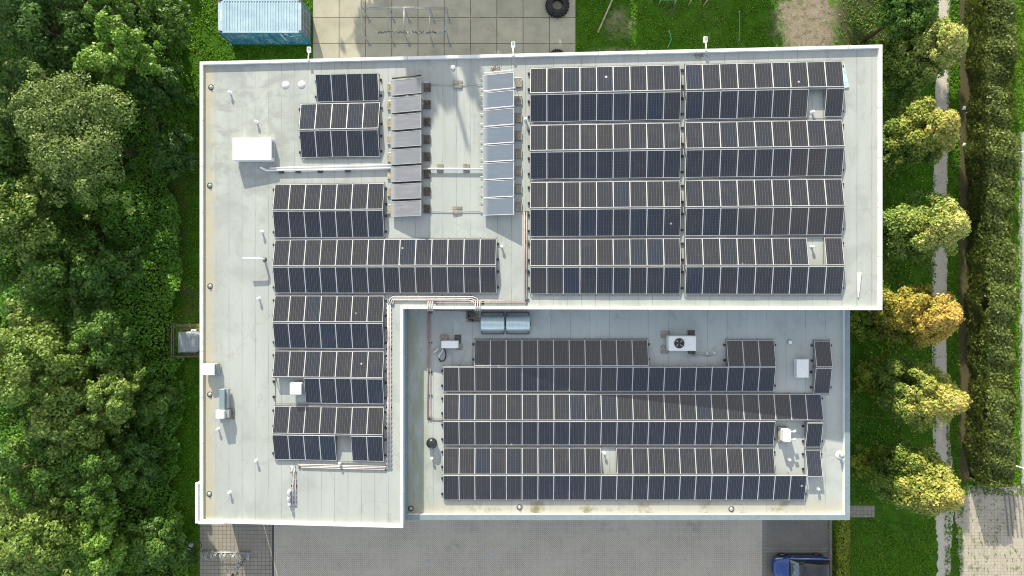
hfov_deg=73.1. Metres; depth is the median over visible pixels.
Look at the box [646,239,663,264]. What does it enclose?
solar module
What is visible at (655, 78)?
solar module
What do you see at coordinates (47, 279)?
woodland tree
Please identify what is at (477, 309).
cable ladder
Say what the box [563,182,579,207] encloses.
solar module
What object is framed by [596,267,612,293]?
solar module
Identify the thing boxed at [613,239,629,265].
solar module
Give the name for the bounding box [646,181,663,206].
solar module
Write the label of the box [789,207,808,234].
solar module
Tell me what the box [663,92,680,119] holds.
solar module
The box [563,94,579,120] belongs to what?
solar module
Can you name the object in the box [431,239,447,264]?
solar module
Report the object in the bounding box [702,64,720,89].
solar module
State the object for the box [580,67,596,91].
solar module
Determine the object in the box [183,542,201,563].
bicycle
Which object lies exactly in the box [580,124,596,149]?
solar module
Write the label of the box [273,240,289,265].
solar module
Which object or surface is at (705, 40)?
floodlight
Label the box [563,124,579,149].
solar module
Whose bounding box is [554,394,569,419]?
solar module
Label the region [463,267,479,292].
solar module
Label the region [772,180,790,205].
solar module
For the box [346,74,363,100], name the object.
solar module
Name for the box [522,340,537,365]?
solar module
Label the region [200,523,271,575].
bicycle court
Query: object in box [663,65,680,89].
solar module
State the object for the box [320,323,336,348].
solar module
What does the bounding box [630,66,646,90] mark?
solar module
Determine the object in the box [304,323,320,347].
solar module
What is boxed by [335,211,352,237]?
solar module
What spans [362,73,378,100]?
solar module
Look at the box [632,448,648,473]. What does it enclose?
solar module
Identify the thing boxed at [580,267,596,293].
solar module
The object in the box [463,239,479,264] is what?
solar module
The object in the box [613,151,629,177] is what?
solar module
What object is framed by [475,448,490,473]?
solar module
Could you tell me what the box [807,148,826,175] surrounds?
solar module
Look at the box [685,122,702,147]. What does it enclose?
solar module
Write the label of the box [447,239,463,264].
solar module
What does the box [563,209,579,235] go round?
solar module
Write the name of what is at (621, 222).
solar module
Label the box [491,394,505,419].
solar module
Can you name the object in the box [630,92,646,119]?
solar module
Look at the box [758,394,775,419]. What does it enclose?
solar module
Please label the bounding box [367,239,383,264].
solar module
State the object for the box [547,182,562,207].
solar module
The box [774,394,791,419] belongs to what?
solar module
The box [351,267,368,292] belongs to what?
solar module
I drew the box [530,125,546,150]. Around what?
solar module
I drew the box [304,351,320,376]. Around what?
solar module
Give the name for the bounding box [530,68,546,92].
solar module
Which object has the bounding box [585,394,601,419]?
solar module
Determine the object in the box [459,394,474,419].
solar module
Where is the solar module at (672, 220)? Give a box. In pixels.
[663,208,680,235]
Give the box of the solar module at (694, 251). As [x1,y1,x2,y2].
[685,238,702,264]
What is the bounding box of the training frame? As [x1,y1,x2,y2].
[361,0,456,47]
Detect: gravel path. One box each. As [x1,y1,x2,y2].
[932,0,952,520]
[935,511,953,575]
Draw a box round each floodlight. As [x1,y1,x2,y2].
[307,47,310,61]
[511,42,514,56]
[703,37,707,51]
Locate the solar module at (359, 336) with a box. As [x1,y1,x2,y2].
[351,323,368,348]
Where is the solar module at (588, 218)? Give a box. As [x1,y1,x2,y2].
[580,209,596,235]
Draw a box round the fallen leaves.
[828,14,957,551]
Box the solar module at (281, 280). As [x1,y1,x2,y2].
[273,267,289,292]
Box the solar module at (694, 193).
[685,180,702,206]
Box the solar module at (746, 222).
[737,208,755,234]
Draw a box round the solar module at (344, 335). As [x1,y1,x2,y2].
[335,323,352,348]
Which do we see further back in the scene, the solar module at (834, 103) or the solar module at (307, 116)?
the solar module at (307, 116)
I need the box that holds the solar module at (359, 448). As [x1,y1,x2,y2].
[351,436,367,460]
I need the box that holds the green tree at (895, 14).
[863,0,940,41]
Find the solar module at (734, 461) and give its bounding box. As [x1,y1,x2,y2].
[726,448,743,473]
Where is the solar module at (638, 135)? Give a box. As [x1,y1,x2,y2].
[630,123,646,148]
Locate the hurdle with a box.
[737,10,739,41]
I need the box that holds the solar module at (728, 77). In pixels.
[719,63,737,88]
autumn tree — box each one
[866,435,966,518]
[869,282,965,350]
[875,356,973,433]
[882,15,968,104]
[882,95,960,171]
[882,190,971,271]
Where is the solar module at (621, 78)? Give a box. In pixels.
[613,66,629,90]
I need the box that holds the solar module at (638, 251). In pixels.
[630,239,646,265]
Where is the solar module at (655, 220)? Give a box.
[646,208,663,235]
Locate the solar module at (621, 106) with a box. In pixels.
[613,93,629,120]
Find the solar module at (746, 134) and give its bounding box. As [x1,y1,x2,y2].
[737,121,755,147]
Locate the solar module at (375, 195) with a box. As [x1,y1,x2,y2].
[367,183,383,208]
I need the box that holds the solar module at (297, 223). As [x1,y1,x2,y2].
[288,211,305,237]
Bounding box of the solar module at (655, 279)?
[646,267,663,293]
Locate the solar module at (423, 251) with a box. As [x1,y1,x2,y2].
[415,239,431,264]
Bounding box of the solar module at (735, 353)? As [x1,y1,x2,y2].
[726,340,743,366]
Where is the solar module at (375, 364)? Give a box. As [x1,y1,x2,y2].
[367,351,383,377]
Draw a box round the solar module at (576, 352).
[569,340,584,365]
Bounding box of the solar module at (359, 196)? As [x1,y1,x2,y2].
[351,184,368,208]
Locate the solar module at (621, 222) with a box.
[613,209,629,235]
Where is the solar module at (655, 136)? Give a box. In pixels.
[646,123,663,148]
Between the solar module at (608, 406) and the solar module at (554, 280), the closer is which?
the solar module at (554, 280)
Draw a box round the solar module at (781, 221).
[772,207,790,234]
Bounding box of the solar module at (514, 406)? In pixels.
[507,394,521,419]
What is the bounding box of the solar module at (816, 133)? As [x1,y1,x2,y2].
[807,120,826,146]
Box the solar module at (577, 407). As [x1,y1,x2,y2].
[569,394,585,419]
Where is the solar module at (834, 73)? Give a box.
[824,61,843,86]
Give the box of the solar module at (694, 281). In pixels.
[685,267,702,293]
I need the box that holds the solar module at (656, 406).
[648,394,664,419]
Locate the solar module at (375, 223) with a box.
[367,210,383,236]
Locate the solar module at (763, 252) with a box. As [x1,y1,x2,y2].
[754,238,772,264]
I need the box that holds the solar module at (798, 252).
[789,238,808,264]
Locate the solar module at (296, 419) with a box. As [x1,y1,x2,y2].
[288,406,305,433]
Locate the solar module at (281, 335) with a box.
[273,323,289,347]
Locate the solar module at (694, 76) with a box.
[685,64,702,89]
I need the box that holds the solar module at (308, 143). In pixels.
[299,131,316,157]
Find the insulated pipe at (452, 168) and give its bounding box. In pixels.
[422,168,482,169]
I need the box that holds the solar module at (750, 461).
[742,448,759,473]
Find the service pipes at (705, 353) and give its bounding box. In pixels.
[690,351,714,355]
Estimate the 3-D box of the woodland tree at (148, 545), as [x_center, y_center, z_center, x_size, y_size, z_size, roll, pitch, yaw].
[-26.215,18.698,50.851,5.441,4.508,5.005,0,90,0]
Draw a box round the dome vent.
[426,438,436,448]
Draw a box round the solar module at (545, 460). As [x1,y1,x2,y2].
[538,448,553,473]
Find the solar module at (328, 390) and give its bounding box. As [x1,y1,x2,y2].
[319,378,336,403]
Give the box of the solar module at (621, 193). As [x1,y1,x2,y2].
[613,181,629,207]
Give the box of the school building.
[195,45,881,527]
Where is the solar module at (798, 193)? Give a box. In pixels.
[789,179,808,205]
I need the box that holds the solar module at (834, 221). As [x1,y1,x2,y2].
[824,207,843,234]
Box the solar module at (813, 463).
[805,450,822,476]
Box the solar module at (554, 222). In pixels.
[547,209,562,236]
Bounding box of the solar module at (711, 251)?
[702,238,720,264]
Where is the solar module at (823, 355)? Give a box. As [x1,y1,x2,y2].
[814,341,832,366]
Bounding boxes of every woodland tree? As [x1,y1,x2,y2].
[0,0,97,88]
[0,51,89,137]
[0,57,144,219]
[0,121,74,206]
[0,170,79,276]
[0,298,90,415]
[0,410,79,514]
[0,469,82,575]
[4,215,106,320]
[27,358,128,464]
[48,430,149,520]
[55,488,130,575]
[61,0,144,46]
[61,307,154,386]
[64,8,165,87]
[67,242,153,316]
[69,356,148,440]
[96,433,180,504]
[114,42,198,117]
[115,512,190,575]
[124,0,193,75]
[126,379,190,428]
[146,122,199,182]
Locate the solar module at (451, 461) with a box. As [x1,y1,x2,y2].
[443,448,458,473]
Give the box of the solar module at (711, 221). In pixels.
[702,208,720,235]
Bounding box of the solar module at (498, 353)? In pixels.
[490,340,505,365]
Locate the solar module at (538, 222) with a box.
[530,209,546,236]
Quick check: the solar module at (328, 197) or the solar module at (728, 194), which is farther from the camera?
the solar module at (328, 197)
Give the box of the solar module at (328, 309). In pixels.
[319,296,336,321]
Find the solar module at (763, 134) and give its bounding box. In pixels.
[754,121,772,146]
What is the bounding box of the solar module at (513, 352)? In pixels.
[506,340,521,365]
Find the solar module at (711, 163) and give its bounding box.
[702,150,720,176]
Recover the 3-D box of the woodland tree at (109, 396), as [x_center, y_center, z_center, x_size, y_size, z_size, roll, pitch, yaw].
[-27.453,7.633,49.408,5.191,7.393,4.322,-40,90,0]
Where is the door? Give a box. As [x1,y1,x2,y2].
[301,2,310,41]
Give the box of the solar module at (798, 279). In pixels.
[789,266,808,293]
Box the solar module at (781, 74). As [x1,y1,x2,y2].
[772,62,790,87]
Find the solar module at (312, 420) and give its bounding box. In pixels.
[304,407,320,433]
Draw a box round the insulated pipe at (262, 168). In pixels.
[260,166,390,170]
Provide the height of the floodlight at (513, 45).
0.240 m
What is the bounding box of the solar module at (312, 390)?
[304,378,320,402]
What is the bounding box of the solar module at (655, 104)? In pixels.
[646,92,663,119]
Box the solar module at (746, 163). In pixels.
[737,149,755,176]
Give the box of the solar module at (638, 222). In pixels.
[630,209,646,235]
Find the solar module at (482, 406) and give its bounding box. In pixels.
[475,394,490,419]
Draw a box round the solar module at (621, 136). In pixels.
[613,124,629,148]
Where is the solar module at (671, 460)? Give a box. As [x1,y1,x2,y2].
[663,448,679,473]
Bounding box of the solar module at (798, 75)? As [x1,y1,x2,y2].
[789,62,808,87]
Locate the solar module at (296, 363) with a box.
[288,351,305,376]
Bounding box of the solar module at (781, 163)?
[772,149,790,176]
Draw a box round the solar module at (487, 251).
[480,239,496,264]
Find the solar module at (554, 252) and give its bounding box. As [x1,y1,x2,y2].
[547,239,562,265]
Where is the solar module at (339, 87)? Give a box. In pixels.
[331,74,347,101]
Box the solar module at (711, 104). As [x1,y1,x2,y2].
[702,91,720,118]
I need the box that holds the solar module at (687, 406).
[679,394,696,419]
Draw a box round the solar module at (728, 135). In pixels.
[719,122,737,147]
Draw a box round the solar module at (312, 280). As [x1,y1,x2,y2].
[304,267,321,292]
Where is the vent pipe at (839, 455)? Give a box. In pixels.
[835,451,844,458]
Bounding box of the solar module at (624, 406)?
[617,394,632,419]
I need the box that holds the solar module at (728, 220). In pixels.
[719,208,737,235]
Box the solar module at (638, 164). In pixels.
[630,151,646,177]
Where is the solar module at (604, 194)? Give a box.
[596,181,612,207]
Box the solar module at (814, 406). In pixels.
[805,394,823,419]
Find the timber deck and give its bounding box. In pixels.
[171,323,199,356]
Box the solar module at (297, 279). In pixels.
[288,267,305,292]
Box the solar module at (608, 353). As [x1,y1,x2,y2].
[601,340,616,365]
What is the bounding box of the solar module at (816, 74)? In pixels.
[807,62,826,86]
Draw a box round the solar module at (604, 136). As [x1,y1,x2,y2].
[596,124,612,149]
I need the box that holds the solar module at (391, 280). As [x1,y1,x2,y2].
[383,267,399,292]
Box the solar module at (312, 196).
[304,184,321,209]
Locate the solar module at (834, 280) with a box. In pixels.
[824,266,843,293]
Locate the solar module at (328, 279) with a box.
[320,267,336,292]
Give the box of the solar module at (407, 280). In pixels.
[399,267,415,292]
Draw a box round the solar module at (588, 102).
[580,93,596,120]
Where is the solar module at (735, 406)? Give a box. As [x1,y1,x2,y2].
[727,394,743,419]
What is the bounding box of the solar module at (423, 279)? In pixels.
[415,267,431,292]
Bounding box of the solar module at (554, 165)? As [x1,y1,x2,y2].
[547,152,562,178]
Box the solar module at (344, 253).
[335,240,352,265]
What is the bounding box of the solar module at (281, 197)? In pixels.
[273,184,289,209]
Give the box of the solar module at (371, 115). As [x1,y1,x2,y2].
[362,103,379,128]
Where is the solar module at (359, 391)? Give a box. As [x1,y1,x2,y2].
[351,379,367,403]
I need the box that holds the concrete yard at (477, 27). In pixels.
[313,0,575,58]
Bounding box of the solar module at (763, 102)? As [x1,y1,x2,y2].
[754,90,772,117]
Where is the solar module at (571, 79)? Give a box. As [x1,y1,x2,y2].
[563,67,579,91]
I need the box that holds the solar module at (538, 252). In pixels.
[530,239,546,265]
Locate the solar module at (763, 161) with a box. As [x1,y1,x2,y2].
[754,149,772,176]
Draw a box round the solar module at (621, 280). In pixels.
[613,267,629,293]
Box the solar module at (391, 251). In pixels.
[383,239,399,264]
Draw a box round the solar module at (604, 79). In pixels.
[596,66,612,91]
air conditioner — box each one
[432,340,458,361]
[666,335,695,350]
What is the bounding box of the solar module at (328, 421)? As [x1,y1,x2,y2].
[319,407,336,433]
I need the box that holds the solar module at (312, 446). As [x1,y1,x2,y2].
[303,435,320,459]
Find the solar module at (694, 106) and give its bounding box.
[685,91,702,118]
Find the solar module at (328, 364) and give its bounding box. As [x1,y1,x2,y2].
[319,351,336,376]
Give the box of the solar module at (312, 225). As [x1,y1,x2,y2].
[304,211,321,237]
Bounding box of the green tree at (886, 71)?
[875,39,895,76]
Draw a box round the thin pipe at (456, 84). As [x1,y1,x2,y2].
[431,84,482,84]
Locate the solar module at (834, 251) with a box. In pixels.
[824,238,843,264]
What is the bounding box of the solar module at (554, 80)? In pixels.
[547,68,562,92]
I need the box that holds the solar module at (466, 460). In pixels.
[459,448,474,473]
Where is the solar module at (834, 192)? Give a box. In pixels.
[824,179,843,205]
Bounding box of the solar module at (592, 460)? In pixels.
[585,448,600,473]
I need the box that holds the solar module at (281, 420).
[272,406,289,432]
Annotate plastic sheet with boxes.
[843,63,848,87]
[856,272,861,296]
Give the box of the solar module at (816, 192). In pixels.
[807,179,826,205]
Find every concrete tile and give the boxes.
[441,335,447,340]
[455,335,460,342]
[661,331,669,337]
[661,346,668,352]
[688,330,694,335]
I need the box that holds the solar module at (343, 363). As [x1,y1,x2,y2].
[335,351,352,377]
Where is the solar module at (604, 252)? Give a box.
[596,239,612,265]
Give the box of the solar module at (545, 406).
[538,394,553,419]
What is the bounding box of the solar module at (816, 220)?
[807,207,826,234]
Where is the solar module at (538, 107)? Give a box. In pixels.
[530,94,546,121]
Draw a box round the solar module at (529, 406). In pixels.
[522,394,537,419]
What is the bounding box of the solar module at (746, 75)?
[737,63,755,88]
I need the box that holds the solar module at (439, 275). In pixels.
[431,267,447,292]
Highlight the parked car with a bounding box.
[772,553,829,575]
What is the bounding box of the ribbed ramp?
[1004,492,1023,535]
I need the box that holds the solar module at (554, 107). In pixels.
[547,94,562,121]
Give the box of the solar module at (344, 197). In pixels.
[335,184,352,209]
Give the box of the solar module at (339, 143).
[331,130,347,156]
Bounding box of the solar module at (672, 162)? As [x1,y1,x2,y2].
[663,150,680,177]
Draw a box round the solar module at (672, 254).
[663,239,680,264]
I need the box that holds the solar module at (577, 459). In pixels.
[569,448,584,473]
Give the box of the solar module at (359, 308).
[351,296,368,321]
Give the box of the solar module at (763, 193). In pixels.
[754,180,772,205]
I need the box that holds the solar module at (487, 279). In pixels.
[480,267,496,292]
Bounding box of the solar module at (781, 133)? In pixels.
[772,121,790,146]
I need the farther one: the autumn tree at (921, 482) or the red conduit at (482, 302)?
the autumn tree at (921, 482)
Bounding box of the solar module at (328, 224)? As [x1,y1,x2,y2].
[320,211,336,237]
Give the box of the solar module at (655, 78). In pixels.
[646,65,663,90]
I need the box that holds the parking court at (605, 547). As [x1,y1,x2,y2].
[274,520,761,575]
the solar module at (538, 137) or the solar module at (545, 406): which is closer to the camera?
the solar module at (538, 137)
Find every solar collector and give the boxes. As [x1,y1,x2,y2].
[387,75,430,95]
[387,93,430,112]
[387,111,430,130]
[387,128,430,147]
[387,146,430,164]
[387,163,430,181]
[387,181,430,199]
[387,198,430,216]
[480,70,521,92]
[480,106,521,127]
[480,124,521,144]
[480,160,521,180]
[480,178,521,197]
[483,88,521,109]
[483,142,521,162]
[483,196,521,215]
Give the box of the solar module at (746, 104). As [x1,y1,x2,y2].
[737,90,755,117]
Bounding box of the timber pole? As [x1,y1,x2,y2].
[597,0,612,32]
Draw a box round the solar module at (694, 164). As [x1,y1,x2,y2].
[685,150,702,177]
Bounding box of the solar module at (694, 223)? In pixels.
[685,208,702,235]
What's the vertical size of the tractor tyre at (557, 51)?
0.400 m
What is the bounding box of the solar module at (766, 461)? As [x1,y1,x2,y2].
[758,448,774,473]
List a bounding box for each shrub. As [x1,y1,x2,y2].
[850,310,890,346]
[850,444,890,484]
[854,346,893,403]
[882,163,901,176]
[882,254,892,282]
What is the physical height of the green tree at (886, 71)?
4.541 m
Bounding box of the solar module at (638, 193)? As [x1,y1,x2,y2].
[630,181,646,206]
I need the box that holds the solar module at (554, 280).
[547,267,562,293]
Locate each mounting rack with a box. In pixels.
[272,404,386,435]
[272,434,386,462]
[273,182,386,210]
[273,210,386,238]
[273,237,498,265]
[273,265,498,294]
[273,294,386,322]
[273,322,386,350]
[273,349,386,378]
[273,377,386,405]
[299,102,382,130]
[299,129,381,159]
[315,73,381,102]
[441,364,775,392]
[441,392,822,420]
[441,421,774,445]
[441,446,774,474]
[441,472,806,500]
[472,338,649,365]
[528,64,681,93]
[528,91,681,123]
[528,122,681,151]
[528,149,681,180]
[528,179,681,208]
[528,208,681,237]
[528,237,681,265]
[528,266,681,295]
[682,60,843,91]
[682,88,843,121]
[682,118,843,149]
[682,147,843,179]
[682,177,844,207]
[682,206,843,236]
[682,236,843,265]
[682,266,844,295]
[723,338,775,365]
[802,421,822,447]
[802,448,821,476]
[810,366,831,394]
[811,339,831,367]
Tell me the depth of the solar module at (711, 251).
41.58 m
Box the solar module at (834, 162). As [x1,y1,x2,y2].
[824,148,843,175]
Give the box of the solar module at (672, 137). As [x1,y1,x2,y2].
[663,123,680,148]
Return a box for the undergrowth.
[0,0,188,575]
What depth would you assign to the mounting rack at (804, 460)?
44.70 m
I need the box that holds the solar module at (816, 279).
[807,266,826,293]
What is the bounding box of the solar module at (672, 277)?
[663,267,680,293]
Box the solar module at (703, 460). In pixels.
[695,448,711,473]
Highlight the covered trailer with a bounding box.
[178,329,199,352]
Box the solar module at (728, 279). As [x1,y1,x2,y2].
[719,267,737,293]
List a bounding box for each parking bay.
[767,520,828,547]
[767,552,828,575]
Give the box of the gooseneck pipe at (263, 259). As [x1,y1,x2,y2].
[243,257,266,261]
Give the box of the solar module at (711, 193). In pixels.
[702,180,720,206]
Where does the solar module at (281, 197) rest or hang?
on the mounting rack at (385, 188)
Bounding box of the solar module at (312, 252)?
[304,240,321,265]
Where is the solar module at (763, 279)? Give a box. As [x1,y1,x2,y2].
[754,267,772,293]
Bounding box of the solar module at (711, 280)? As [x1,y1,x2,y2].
[702,267,720,293]
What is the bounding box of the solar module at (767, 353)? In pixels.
[758,340,775,366]
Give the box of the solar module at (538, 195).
[530,182,546,207]
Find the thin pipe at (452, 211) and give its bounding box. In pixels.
[431,211,482,211]
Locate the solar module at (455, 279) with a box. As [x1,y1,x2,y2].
[447,267,463,292]
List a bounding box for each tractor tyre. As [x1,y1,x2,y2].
[545,0,569,17]
[551,49,562,52]
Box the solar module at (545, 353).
[538,340,553,365]
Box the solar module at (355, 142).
[346,130,363,156]
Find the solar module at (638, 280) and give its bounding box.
[630,267,646,293]
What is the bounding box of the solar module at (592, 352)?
[585,340,600,365]
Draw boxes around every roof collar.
[282,81,289,88]
[298,81,305,88]
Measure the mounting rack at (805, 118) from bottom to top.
1.168 m
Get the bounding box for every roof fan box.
[203,363,219,374]
[290,382,304,394]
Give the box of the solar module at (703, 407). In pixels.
[695,394,712,419]
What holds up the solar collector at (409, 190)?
on the school building
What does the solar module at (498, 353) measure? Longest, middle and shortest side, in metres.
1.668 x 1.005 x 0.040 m
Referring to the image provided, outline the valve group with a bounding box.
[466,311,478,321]
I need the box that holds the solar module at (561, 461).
[554,448,569,473]
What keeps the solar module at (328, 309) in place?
on the mounting rack at (344, 295)
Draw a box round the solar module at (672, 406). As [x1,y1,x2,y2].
[664,394,680,419]
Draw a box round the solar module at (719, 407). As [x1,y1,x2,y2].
[711,394,727,419]
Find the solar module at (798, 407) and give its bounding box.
[790,394,807,419]
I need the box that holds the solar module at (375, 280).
[367,267,383,292]
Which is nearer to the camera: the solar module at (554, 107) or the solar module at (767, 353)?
the solar module at (554, 107)
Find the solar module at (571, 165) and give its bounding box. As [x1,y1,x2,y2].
[563,152,579,178]
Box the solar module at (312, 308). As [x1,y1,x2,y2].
[304,296,321,321]
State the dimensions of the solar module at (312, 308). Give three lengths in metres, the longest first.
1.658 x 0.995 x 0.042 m
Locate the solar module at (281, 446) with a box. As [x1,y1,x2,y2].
[272,435,289,459]
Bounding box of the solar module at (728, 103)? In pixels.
[719,91,737,118]
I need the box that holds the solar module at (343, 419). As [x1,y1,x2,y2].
[335,407,352,433]
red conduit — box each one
[427,312,442,420]
[429,309,472,311]
[436,300,526,304]
[524,211,528,299]
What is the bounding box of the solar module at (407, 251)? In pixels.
[399,239,415,264]
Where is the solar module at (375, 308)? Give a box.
[367,296,383,321]
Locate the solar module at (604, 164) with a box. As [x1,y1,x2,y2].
[596,151,612,178]
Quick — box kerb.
[829,520,831,575]
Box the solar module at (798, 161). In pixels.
[789,148,808,175]
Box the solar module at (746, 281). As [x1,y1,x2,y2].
[737,267,755,293]
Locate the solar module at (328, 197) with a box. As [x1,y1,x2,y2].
[320,184,336,209]
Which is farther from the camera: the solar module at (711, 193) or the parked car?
the parked car
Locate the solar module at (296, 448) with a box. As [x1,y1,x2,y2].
[288,435,304,459]
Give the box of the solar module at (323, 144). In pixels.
[315,131,331,156]
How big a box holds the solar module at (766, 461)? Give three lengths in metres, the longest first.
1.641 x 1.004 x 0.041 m
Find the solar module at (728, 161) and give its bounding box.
[719,149,737,176]
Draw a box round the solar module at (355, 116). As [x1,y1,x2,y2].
[346,103,363,128]
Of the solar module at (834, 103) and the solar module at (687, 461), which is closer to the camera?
the solar module at (834, 103)
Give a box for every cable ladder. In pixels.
[427,301,435,310]
[475,301,481,310]
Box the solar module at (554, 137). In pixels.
[547,125,562,149]
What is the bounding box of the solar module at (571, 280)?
[563,267,579,293]
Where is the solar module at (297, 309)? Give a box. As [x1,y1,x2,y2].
[288,296,305,321]
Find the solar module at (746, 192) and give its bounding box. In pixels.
[737,180,755,205]
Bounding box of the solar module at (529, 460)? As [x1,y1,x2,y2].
[522,448,537,473]
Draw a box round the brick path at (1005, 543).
[955,484,1023,575]
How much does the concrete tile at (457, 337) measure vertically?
0.090 m
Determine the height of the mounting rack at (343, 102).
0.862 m
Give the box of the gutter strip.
[272,525,273,575]
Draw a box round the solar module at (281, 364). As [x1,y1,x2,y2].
[273,351,289,376]
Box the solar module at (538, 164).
[530,152,546,178]
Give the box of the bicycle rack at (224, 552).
[199,550,251,560]
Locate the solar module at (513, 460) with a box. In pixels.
[506,448,521,473]
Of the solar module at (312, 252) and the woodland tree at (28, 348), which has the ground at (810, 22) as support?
the woodland tree at (28, 348)
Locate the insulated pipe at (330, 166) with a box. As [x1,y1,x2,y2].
[270,164,391,168]
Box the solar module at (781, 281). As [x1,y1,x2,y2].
[772,267,790,293]
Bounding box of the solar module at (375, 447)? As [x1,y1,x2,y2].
[367,436,383,461]
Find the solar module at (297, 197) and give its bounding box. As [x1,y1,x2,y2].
[288,184,305,209]
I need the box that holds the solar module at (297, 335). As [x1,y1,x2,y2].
[288,323,305,347]
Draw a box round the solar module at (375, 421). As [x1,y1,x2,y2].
[367,407,383,434]
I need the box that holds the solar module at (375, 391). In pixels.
[367,379,383,403]
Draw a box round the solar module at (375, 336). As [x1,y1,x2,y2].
[367,323,383,348]
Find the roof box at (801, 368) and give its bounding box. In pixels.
[794,359,808,377]
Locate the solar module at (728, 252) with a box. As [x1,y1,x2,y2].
[719,238,737,264]
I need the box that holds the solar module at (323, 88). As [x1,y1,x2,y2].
[315,74,332,101]
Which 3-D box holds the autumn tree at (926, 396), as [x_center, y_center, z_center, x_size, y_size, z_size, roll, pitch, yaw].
[28.850,7.547,48.670,5.513,8.866,5.206,0,90,0]
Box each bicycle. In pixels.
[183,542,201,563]
[231,560,243,575]
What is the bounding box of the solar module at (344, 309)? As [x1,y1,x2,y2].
[335,296,352,321]
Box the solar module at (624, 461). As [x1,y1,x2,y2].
[616,448,632,473]
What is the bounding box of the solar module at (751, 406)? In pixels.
[742,394,759,419]
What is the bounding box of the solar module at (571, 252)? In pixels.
[563,239,579,265]
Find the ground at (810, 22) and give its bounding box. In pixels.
[0,0,1023,575]
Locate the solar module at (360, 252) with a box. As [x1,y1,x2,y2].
[351,239,368,264]
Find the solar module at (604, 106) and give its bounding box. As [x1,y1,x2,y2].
[596,93,612,120]
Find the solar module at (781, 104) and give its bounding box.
[772,89,790,117]
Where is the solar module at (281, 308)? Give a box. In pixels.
[273,296,289,321]
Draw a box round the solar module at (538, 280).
[530,267,546,293]
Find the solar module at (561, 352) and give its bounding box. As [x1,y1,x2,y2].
[553,340,568,365]
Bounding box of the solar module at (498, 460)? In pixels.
[491,448,505,473]
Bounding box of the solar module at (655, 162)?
[646,150,663,177]
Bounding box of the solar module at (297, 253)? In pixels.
[288,240,305,265]
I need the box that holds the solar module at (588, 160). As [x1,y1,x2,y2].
[580,151,596,178]
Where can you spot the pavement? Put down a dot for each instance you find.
(1021, 318)
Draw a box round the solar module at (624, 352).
[616,340,632,365]
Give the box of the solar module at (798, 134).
[789,121,808,146]
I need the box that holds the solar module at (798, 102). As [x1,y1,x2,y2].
[789,89,808,117]
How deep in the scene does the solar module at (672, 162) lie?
41.75 m
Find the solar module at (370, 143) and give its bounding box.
[362,130,379,156]
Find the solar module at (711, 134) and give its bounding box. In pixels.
[702,122,720,147]
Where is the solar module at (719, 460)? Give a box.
[711,448,727,473]
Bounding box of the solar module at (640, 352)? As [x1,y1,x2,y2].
[632,340,648,365]
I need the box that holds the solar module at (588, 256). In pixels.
[580,239,596,265]
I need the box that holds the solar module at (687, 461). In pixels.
[679,448,695,473]
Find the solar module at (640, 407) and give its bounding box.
[632,394,648,419]
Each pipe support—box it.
[437,164,442,172]
[453,81,462,87]
[453,206,461,213]
[463,164,468,172]
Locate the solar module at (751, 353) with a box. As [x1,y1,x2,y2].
[742,340,759,366]
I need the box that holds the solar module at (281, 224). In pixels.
[273,211,289,237]
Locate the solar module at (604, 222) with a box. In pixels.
[596,209,612,235]
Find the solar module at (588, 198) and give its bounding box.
[580,182,596,207]
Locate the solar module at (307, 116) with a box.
[299,104,316,129]
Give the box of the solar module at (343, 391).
[335,378,352,403]
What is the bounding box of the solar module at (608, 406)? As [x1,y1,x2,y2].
[601,394,616,419]
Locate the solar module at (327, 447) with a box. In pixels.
[319,435,336,460]
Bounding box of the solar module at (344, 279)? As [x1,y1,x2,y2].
[335,267,352,292]
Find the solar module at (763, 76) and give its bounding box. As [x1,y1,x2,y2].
[754,63,772,88]
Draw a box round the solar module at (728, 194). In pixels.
[719,180,737,206]
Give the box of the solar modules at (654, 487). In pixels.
[443,367,831,499]
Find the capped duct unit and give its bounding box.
[777,426,795,441]
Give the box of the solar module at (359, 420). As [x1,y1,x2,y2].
[351,407,367,434]
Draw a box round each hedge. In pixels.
[832,516,850,575]
[962,0,1021,486]
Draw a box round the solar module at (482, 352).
[475,340,489,365]
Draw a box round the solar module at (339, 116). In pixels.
[330,103,347,128]
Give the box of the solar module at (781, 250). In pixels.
[772,238,790,264]
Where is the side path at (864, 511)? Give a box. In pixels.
[850,506,874,516]
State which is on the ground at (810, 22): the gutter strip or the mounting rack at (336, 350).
the gutter strip
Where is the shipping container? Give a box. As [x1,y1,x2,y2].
[218,0,310,44]
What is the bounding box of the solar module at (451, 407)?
[443,394,458,419]
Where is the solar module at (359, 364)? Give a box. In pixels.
[351,351,367,377]
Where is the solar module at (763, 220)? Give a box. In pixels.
[754,208,772,234]
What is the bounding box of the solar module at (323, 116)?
[315,103,331,128]
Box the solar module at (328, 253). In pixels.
[320,240,336,265]
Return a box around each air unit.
[216,388,234,418]
[233,138,274,161]
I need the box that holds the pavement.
[1018,131,1023,483]
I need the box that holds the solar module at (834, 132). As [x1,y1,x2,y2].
[824,120,844,145]
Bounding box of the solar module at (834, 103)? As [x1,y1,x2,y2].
[824,88,844,116]
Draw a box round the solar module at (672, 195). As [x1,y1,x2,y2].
[663,181,680,206]
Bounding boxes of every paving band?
[762,520,766,575]
[767,548,828,551]
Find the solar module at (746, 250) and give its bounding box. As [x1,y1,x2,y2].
[737,238,755,264]
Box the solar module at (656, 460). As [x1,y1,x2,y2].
[648,448,664,473]
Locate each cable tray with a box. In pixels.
[289,465,296,505]
[298,463,385,470]
[386,303,391,468]
[388,295,478,305]
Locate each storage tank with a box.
[480,312,504,333]
[505,312,530,333]
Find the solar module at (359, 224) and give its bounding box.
[351,210,368,236]

